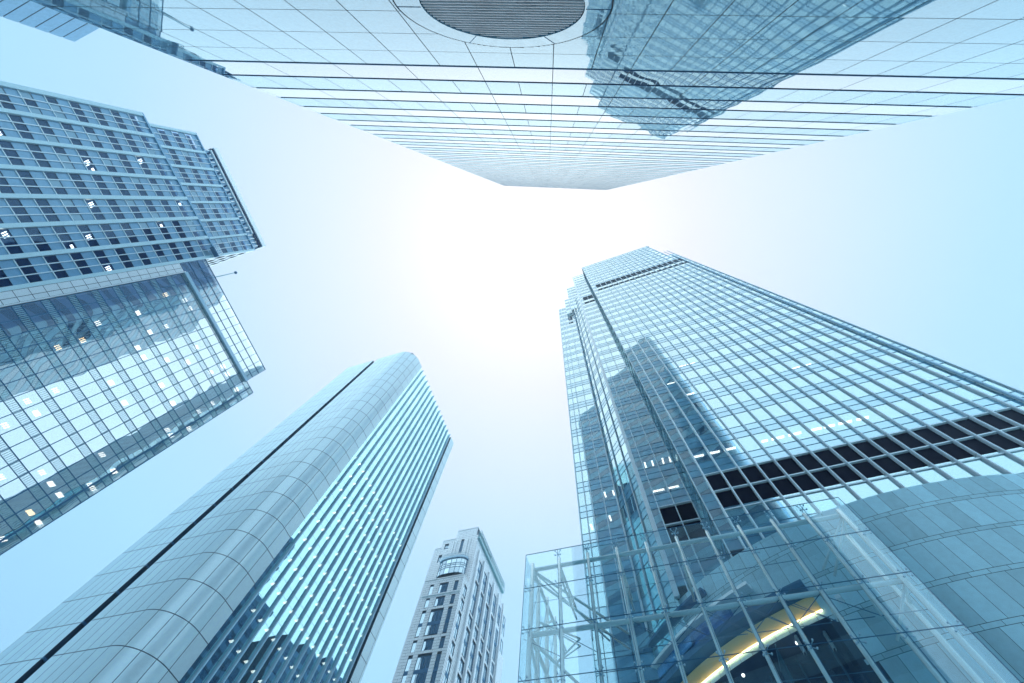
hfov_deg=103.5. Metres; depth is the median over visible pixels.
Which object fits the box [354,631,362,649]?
window
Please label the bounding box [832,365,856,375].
window
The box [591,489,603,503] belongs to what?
window
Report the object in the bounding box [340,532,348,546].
window
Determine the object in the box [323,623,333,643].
window
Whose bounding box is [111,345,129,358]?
window
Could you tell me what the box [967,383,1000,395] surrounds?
window
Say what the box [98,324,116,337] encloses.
window
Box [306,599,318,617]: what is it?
window
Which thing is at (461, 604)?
window
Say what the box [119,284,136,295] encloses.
window
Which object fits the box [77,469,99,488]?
window
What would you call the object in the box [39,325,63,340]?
window
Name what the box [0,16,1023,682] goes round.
sky
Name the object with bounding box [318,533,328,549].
window
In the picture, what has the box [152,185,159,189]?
window
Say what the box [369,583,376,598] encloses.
window
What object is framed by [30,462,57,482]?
window
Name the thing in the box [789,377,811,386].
window
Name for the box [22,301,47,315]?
window
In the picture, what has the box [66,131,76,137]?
window
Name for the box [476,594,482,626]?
window
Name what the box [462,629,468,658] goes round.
window
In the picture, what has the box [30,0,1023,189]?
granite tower
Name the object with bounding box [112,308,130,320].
window
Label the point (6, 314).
window
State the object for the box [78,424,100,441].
window
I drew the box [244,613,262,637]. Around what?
window
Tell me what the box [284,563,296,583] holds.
window
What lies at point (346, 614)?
window
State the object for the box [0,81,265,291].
office tower
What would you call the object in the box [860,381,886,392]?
window
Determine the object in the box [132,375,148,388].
window
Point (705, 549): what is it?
window
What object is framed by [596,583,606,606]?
window
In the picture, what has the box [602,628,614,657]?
window
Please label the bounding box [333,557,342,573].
window
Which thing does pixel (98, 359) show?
window
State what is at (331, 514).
window
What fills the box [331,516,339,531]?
window
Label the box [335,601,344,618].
window
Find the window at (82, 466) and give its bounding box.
[68,459,91,477]
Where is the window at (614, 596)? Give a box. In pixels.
[605,580,622,604]
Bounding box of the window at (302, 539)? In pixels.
[294,534,305,551]
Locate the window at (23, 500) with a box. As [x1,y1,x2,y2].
[7,490,36,512]
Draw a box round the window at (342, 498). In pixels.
[336,493,345,506]
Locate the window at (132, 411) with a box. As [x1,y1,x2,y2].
[124,403,142,418]
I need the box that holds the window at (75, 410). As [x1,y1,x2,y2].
[62,402,85,419]
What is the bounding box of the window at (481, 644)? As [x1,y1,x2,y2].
[479,640,482,652]
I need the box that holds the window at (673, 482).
[664,474,683,490]
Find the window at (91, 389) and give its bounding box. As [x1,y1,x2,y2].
[80,382,101,397]
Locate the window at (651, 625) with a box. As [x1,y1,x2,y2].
[647,620,661,650]
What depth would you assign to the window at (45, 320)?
52.03 m
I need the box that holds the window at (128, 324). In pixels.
[119,319,136,330]
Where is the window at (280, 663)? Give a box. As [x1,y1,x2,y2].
[271,651,287,675]
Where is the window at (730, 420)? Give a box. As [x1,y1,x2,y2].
[721,415,740,427]
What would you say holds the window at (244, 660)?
in the rounded tower at (281, 552)
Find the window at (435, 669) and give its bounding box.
[430,654,440,682]
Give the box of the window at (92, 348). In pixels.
[82,341,102,355]
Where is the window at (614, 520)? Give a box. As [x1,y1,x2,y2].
[607,511,621,528]
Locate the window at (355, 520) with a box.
[350,516,357,530]
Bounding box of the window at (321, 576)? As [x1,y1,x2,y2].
[315,568,326,586]
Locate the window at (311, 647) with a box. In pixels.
[303,641,314,662]
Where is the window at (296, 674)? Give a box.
[289,669,299,682]
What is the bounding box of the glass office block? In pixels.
[0,259,265,554]
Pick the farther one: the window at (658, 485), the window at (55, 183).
the window at (55, 183)
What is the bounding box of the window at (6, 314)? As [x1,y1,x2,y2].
[0,307,18,322]
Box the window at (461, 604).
[460,599,463,610]
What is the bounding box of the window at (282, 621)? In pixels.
[278,605,292,627]
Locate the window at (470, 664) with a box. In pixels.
[468,641,474,670]
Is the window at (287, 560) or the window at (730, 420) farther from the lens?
the window at (287, 560)
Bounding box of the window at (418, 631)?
[415,613,425,636]
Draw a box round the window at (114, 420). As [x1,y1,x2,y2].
[103,413,122,429]
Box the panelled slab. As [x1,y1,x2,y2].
[0,0,98,41]
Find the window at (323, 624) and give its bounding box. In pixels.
[317,615,328,635]
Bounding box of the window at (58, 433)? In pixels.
[42,425,67,443]
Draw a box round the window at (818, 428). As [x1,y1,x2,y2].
[803,420,830,435]
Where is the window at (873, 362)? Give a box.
[863,358,888,367]
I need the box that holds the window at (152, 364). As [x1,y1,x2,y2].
[144,358,160,370]
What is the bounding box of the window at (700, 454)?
[690,447,711,462]
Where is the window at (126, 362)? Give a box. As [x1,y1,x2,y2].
[118,355,136,368]
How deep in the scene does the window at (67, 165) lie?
60.03 m
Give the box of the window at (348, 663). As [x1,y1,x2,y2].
[343,655,352,674]
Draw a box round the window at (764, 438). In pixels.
[754,432,777,447]
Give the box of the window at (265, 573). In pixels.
[254,570,268,589]
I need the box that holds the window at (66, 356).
[56,348,79,363]
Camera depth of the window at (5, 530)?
44.04 m
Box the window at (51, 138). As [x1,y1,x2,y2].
[46,135,58,142]
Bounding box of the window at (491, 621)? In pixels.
[487,617,492,650]
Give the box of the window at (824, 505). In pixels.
[803,488,837,511]
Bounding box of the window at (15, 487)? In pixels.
[0,478,26,500]
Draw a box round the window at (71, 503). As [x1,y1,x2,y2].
[58,496,80,513]
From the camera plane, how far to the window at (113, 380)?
57.78 m
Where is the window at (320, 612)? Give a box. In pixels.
[312,607,323,627]
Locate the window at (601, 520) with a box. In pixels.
[595,514,608,530]
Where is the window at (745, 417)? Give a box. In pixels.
[735,411,756,424]
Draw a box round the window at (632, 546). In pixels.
[627,533,636,557]
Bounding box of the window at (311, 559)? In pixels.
[305,551,316,569]
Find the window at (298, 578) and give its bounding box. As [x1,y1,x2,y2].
[289,573,302,592]
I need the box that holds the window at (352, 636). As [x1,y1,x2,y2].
[350,624,358,641]
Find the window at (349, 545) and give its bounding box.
[344,540,352,554]
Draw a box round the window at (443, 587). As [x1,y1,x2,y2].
[438,583,448,592]
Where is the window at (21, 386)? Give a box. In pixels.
[5,378,32,395]
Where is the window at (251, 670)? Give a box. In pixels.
[239,663,255,682]
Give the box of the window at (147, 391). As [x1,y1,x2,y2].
[138,385,155,398]
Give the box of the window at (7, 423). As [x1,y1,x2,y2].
[0,414,20,433]
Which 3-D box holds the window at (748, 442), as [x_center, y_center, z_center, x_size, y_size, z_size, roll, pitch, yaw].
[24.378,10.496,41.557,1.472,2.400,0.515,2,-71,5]
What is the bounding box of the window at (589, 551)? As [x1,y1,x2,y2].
[584,548,592,567]
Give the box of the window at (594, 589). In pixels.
[588,584,597,607]
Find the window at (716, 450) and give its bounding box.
[706,443,727,458]
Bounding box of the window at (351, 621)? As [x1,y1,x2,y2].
[345,616,353,634]
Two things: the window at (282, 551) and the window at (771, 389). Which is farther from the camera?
the window at (282, 551)
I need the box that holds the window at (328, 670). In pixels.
[320,666,330,682]
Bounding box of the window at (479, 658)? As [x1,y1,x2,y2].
[474,653,480,682]
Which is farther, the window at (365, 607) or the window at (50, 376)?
the window at (365, 607)
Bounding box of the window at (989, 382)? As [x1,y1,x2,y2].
[982,380,1014,391]
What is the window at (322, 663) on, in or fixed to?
in the rounded tower at (281, 552)
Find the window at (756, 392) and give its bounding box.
[747,387,767,397]
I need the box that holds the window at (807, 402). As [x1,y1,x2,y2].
[795,396,819,408]
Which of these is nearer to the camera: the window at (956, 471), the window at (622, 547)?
the window at (956, 471)
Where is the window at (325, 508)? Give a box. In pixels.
[321,500,330,514]
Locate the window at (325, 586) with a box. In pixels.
[320,577,330,594]
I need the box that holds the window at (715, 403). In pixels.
[706,397,724,408]
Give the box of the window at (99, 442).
[86,435,108,452]
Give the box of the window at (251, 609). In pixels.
[238,603,255,627]
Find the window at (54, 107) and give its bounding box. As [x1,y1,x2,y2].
[50,104,61,111]
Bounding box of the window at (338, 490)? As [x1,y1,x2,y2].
[333,486,341,498]
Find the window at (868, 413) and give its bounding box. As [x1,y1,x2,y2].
[856,408,887,422]
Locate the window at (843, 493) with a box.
[824,484,858,504]
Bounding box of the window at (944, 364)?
[941,363,966,372]
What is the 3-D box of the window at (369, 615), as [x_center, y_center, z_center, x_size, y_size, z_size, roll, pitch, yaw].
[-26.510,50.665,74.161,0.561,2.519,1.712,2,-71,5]
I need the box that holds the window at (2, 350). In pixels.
[0,344,5,353]
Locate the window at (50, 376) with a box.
[36,368,61,384]
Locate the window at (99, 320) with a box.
[90,313,109,326]
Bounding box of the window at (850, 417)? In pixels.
[838,412,868,426]
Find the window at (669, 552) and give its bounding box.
[663,543,677,565]
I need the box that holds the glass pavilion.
[518,497,1021,682]
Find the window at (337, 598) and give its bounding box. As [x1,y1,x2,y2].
[330,593,340,611]
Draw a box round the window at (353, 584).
[346,581,355,596]
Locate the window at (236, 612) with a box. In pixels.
[233,595,248,617]
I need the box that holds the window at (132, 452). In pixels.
[124,443,142,459]
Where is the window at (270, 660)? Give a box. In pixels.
[266,642,281,666]
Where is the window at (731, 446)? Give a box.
[721,439,744,454]
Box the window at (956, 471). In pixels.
[935,461,975,478]
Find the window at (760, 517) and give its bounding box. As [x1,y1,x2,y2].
[743,500,773,523]
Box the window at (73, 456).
[60,448,83,466]
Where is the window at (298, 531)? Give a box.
[290,527,300,542]
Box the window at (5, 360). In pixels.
[0,353,15,368]
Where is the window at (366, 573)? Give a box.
[361,569,368,584]
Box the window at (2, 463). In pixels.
[0,456,7,468]
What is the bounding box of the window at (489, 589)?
[487,583,491,603]
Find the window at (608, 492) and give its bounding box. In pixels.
[602,486,615,500]
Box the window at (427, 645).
[421,640,433,650]
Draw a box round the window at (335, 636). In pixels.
[328,631,338,651]
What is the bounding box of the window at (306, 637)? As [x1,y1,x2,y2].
[297,632,309,654]
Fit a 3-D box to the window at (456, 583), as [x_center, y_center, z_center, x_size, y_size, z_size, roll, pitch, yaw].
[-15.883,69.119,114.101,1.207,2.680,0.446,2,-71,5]
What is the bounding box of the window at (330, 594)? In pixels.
[324,585,335,603]
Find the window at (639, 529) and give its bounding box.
[634,523,645,548]
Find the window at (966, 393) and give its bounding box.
[948,386,985,400]
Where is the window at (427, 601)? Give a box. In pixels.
[424,599,429,607]
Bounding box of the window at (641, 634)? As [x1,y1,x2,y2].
[628,623,652,653]
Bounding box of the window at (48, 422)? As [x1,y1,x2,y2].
[33,414,59,432]
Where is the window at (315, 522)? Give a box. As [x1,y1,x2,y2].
[308,516,319,532]
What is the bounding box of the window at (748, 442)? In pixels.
[737,435,760,450]
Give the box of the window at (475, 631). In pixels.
[473,628,477,639]
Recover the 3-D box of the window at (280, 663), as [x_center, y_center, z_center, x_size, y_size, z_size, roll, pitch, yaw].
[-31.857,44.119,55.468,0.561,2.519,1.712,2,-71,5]
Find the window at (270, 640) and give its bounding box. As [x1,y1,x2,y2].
[259,632,275,656]
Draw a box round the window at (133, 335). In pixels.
[125,328,142,341]
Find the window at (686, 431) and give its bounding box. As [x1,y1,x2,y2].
[678,425,695,438]
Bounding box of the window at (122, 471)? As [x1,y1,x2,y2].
[110,466,127,480]
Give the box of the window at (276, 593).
[266,587,280,609]
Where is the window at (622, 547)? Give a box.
[613,541,629,561]
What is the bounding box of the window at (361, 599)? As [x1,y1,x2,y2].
[355,595,363,611]
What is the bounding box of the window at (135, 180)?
[131,178,139,182]
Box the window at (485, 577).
[482,572,486,592]
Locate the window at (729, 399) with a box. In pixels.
[720,394,738,405]
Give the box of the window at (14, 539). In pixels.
[0,534,20,553]
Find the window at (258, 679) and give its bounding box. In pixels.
[253,673,262,682]
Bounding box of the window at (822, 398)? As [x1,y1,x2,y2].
[811,393,836,404]
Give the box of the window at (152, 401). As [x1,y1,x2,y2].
[145,394,161,408]
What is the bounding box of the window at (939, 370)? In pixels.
[926,365,954,375]
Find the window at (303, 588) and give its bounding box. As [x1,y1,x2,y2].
[295,581,307,600]
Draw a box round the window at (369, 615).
[364,610,371,626]
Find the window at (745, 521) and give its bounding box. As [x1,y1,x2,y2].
[724,504,752,527]
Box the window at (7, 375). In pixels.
[0,366,24,383]
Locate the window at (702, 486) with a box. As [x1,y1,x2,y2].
[692,476,711,494]
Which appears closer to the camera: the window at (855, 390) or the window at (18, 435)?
the window at (855, 390)
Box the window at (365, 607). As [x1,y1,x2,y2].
[360,603,367,619]
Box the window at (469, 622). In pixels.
[467,616,471,628]
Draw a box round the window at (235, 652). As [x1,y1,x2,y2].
[222,644,241,671]
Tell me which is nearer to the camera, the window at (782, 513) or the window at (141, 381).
the window at (782, 513)
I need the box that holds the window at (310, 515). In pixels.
[304,509,314,523]
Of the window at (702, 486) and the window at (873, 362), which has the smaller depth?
the window at (702, 486)
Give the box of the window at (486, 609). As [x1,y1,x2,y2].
[481,606,487,637]
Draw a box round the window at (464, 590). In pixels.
[463,585,466,597]
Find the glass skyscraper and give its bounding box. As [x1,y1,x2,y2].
[559,246,1023,682]
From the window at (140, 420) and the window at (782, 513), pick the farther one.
the window at (140, 420)
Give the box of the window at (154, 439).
[145,432,161,447]
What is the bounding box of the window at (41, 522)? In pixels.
[27,514,52,532]
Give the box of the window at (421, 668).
[410,655,431,682]
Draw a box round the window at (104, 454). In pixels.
[94,446,115,462]
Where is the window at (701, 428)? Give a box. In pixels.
[692,422,710,434]
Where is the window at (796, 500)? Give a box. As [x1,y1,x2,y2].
[783,492,816,515]
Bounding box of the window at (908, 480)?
[890,470,924,486]
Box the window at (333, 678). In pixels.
[329,674,335,682]
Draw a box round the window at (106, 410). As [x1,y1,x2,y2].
[95,403,115,418]
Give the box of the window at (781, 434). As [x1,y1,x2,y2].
[770,428,795,443]
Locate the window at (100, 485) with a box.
[85,481,105,495]
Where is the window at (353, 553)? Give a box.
[348,547,356,561]
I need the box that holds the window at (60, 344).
[48,337,71,352]
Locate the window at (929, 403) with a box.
[910,395,945,409]
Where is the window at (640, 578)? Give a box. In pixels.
[636,570,647,598]
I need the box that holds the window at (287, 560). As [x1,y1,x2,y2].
[278,554,291,573]
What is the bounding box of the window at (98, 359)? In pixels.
[89,352,109,366]
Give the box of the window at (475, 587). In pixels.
[470,582,477,614]
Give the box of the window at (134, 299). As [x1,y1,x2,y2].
[126,294,142,305]
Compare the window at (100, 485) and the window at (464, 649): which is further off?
the window at (464, 649)
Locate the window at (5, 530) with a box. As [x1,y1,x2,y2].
[0,521,13,539]
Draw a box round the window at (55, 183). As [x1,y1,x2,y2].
[49,180,61,186]
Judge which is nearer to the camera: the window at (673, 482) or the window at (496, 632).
the window at (673, 482)
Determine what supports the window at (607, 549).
in the glass skyscraper
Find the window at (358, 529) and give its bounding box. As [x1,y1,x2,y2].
[354,523,361,537]
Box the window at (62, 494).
[48,485,74,505]
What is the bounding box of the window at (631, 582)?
[620,577,638,602]
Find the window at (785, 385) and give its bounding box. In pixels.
[775,380,795,390]
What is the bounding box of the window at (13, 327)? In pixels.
[0,320,27,335]
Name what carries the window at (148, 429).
in the glass office block
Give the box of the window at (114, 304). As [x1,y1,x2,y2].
[106,298,123,310]
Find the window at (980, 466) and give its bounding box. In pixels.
[959,456,1005,476]
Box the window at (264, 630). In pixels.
[251,623,268,648]
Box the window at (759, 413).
[750,408,772,420]
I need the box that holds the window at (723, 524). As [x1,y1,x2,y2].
[709,508,732,530]
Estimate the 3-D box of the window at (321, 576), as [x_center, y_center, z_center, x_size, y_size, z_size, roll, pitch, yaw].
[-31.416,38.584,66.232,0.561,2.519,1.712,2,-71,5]
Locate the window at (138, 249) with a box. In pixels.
[134,246,143,251]
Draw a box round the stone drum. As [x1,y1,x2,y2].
[640,473,1023,682]
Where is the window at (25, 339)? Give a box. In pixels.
[9,332,36,348]
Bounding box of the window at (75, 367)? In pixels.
[64,360,86,375]
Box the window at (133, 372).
[125,365,142,378]
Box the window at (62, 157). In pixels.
[58,155,69,161]
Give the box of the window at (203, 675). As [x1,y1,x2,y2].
[192,668,208,682]
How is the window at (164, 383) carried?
in the glass office block
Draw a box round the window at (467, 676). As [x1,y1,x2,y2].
[465,672,469,682]
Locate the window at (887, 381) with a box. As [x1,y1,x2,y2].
[876,377,904,388]
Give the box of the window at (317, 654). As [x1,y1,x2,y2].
[308,649,320,670]
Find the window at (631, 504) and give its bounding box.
[626,494,636,516]
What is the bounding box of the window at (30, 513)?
[17,501,45,524]
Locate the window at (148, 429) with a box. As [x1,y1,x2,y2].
[138,423,155,437]
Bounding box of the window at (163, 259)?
[159,257,167,262]
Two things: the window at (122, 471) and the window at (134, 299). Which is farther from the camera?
the window at (134, 299)
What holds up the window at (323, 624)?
in the rounded tower at (281, 552)
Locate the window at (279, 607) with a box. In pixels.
[272,596,286,618]
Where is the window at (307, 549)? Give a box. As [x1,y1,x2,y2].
[299,543,311,561]
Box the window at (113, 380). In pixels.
[103,373,123,387]
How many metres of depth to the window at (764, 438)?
41.24 m
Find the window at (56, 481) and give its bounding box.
[39,474,65,494]
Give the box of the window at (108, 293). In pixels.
[99,287,117,299]
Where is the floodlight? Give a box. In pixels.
[834,594,844,603]
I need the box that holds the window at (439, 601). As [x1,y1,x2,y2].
[434,597,444,605]
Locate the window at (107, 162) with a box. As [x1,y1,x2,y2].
[102,159,111,164]
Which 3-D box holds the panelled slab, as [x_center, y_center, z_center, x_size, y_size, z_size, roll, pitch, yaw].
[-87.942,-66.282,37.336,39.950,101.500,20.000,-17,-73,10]
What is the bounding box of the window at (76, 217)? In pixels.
[70,214,82,220]
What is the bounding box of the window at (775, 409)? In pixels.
[765,404,787,416]
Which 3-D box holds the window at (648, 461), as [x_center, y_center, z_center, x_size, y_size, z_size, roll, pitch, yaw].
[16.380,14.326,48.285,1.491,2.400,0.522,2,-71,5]
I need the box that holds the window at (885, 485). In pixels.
[867,475,901,492]
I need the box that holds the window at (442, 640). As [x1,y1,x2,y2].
[439,638,444,647]
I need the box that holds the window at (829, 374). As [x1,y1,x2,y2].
[818,369,840,379]
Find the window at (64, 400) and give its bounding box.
[54,391,77,408]
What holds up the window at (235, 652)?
in the rounded tower at (281, 552)
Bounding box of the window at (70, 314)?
[58,308,80,321]
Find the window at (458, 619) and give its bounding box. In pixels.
[453,612,460,640]
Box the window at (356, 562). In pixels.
[352,554,360,569]
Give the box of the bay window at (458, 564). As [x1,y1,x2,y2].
[436,557,467,577]
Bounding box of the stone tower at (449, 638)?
[392,527,504,682]
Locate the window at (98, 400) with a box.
[88,392,108,408]
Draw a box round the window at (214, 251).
[210,245,222,256]
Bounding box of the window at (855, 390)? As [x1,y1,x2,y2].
[844,385,870,396]
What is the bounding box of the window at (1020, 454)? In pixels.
[1006,446,1023,459]
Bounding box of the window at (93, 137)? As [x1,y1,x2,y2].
[88,134,98,140]
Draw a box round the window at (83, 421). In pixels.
[70,413,93,430]
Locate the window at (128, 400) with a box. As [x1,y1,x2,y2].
[118,393,136,408]
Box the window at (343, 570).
[337,565,346,581]
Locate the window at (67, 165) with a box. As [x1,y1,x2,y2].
[62,162,73,168]
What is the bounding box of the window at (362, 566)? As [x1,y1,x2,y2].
[357,562,364,577]
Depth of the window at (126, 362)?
60.14 m
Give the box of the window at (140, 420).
[131,413,149,428]
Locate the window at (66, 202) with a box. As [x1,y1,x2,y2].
[62,200,73,205]
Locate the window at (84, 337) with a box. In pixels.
[74,330,95,344]
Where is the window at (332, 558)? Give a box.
[328,549,337,565]
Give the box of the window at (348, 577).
[342,573,350,588]
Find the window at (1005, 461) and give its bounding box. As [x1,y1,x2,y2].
[982,451,1023,473]
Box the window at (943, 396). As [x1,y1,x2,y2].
[929,391,964,404]
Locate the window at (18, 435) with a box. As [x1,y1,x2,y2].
[1,427,30,446]
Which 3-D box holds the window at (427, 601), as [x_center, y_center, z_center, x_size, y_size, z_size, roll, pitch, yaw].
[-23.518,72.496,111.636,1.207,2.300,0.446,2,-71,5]
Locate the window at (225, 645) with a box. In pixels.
[214,633,234,661]
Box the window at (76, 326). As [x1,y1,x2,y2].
[66,319,87,333]
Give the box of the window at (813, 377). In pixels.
[804,373,825,383]
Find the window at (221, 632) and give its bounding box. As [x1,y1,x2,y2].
[207,625,226,650]
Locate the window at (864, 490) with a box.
[846,479,879,498]
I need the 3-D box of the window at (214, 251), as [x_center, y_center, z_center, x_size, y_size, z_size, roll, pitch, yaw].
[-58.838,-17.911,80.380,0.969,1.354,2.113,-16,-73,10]
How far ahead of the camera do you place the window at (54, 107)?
60.54 m
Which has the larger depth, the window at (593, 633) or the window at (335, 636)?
the window at (335, 636)
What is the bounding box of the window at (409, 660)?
[401,658,411,682]
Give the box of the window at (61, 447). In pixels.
[51,437,75,455]
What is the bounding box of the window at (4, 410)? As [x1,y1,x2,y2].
[0,402,11,417]
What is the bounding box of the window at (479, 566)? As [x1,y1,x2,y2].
[476,560,481,581]
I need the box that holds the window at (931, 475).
[912,466,949,482]
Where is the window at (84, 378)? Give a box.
[72,371,94,386]
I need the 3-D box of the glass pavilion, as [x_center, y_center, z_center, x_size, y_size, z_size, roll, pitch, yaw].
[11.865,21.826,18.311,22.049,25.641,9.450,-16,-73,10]
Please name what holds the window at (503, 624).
in the stone tower at (449, 638)
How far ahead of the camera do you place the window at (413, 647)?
100.76 m
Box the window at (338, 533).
[335,524,343,538]
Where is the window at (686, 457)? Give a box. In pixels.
[678,450,694,465]
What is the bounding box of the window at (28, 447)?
[11,439,39,458]
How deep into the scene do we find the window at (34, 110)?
57.88 m
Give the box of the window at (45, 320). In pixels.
[30,313,55,328]
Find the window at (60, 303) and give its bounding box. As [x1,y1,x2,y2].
[50,296,73,309]
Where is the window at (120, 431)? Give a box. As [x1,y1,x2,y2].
[110,423,129,439]
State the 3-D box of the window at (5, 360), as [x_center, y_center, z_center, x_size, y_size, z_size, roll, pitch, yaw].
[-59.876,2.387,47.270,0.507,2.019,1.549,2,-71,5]
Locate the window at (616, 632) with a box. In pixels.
[612,625,631,656]
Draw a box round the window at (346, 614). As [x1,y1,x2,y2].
[340,609,349,626]
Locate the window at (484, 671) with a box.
[482,666,486,682]
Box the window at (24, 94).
[19,91,31,98]
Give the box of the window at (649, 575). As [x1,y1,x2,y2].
[643,561,654,589]
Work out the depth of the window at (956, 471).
31.25 m
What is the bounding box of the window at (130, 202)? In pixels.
[126,200,134,204]
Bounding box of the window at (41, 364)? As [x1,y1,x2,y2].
[27,357,53,373]
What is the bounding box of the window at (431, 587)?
[428,586,433,594]
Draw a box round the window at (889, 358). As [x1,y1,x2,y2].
[878,354,904,363]
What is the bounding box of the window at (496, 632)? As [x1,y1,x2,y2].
[492,628,497,661]
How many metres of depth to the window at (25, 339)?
49.65 m
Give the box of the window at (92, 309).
[83,303,103,315]
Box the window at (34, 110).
[29,107,41,114]
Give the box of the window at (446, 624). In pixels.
[442,608,452,632]
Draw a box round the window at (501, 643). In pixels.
[500,639,502,654]
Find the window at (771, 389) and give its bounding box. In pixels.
[761,384,781,394]
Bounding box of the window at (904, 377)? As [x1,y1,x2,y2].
[893,373,922,384]
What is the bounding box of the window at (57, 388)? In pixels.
[45,380,69,396]
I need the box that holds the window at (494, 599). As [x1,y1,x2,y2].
[492,594,495,614]
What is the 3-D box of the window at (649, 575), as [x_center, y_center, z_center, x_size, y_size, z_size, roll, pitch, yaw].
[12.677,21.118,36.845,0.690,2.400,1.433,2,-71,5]
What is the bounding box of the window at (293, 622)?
[285,615,298,636]
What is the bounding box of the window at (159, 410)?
[151,404,166,417]
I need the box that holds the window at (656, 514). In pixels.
[651,509,663,527]
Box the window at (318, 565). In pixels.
[310,560,321,578]
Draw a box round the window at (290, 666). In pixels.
[279,660,293,682]
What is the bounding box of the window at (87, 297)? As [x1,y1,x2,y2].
[75,292,96,304]
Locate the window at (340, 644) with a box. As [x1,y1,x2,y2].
[333,639,342,659]
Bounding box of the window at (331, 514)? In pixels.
[326,508,335,522]
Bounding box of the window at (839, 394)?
[828,389,853,400]
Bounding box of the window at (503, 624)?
[501,615,504,636]
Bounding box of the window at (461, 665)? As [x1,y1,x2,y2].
[459,659,463,674]
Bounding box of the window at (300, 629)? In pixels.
[291,623,303,645]
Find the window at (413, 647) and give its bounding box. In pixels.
[410,642,416,652]
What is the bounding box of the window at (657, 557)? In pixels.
[653,550,665,577]
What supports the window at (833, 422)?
in the glass skyscraper
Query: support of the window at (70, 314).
in the glass office block
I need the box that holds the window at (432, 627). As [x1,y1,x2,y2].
[424,610,442,634]
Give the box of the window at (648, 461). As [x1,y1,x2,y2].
[641,454,657,468]
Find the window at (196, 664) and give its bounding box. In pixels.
[179,659,200,682]
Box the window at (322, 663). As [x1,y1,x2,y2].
[314,657,325,679]
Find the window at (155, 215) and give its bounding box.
[151,212,159,217]
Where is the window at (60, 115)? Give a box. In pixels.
[54,112,65,118]
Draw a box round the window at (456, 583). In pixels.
[453,581,458,589]
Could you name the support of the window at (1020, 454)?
in the glass skyscraper
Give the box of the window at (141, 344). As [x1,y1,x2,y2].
[132,338,148,351]
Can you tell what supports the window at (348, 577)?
in the rounded tower at (281, 552)
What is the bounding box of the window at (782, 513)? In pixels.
[763,496,795,519]
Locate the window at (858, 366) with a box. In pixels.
[847,362,872,371]
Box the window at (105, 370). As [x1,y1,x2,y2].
[96,362,116,376]
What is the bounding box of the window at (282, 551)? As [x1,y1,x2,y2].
[273,547,285,564]
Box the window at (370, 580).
[365,576,372,591]
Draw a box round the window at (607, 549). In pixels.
[599,544,614,564]
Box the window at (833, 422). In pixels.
[821,416,849,430]
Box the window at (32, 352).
[19,344,44,360]
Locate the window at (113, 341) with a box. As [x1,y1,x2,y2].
[105,335,123,347]
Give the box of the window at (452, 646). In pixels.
[450,643,454,656]
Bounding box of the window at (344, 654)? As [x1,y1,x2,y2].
[338,647,347,666]
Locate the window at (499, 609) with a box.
[497,606,500,626]
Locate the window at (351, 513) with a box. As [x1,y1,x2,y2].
[345,508,353,522]
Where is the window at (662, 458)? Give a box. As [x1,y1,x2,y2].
[654,451,671,464]
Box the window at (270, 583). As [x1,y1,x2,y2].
[259,577,274,598]
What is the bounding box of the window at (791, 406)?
[780,400,803,412]
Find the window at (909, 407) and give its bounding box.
[892,399,925,413]
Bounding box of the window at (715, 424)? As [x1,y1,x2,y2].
[706,418,725,431]
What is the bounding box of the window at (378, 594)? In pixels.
[373,591,380,605]
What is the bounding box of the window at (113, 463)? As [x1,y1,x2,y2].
[102,456,122,473]
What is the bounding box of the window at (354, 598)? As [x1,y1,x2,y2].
[351,588,359,604]
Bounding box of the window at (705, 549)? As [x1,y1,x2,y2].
[690,536,716,560]
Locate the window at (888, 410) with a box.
[874,404,905,418]
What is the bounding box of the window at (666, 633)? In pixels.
[655,605,673,640]
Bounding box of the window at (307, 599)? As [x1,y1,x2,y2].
[301,590,313,610]
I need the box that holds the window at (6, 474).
[0,466,16,485]
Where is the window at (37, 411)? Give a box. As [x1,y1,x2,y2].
[24,402,50,420]
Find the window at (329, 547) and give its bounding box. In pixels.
[323,541,333,557]
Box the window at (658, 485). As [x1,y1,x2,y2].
[649,477,667,493]
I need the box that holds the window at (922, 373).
[910,369,941,380]
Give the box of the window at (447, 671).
[443,658,450,682]
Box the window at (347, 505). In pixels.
[341,500,349,514]
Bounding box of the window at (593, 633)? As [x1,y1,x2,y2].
[592,631,604,659]
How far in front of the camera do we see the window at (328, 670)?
62.08 m
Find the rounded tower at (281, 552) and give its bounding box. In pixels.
[0,352,453,682]
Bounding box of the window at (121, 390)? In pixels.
[111,383,129,397]
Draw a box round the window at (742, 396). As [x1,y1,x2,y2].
[733,391,752,401]
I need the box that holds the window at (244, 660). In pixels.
[230,654,248,682]
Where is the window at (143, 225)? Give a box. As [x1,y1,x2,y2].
[139,222,147,227]
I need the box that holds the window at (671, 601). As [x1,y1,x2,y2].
[666,592,683,627]
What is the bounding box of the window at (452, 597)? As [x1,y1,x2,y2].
[449,595,454,603]
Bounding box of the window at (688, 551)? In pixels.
[672,539,697,563]
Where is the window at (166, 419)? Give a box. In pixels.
[157,413,172,427]
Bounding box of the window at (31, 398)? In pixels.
[14,390,41,408]
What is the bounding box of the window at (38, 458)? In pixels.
[20,450,47,470]
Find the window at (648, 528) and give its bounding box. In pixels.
[642,514,652,536]
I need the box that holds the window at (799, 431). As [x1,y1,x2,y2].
[787,424,813,439]
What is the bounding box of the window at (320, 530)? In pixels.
[313,525,323,540]
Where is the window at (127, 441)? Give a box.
[117,433,136,449]
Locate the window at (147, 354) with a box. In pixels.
[138,348,154,360]

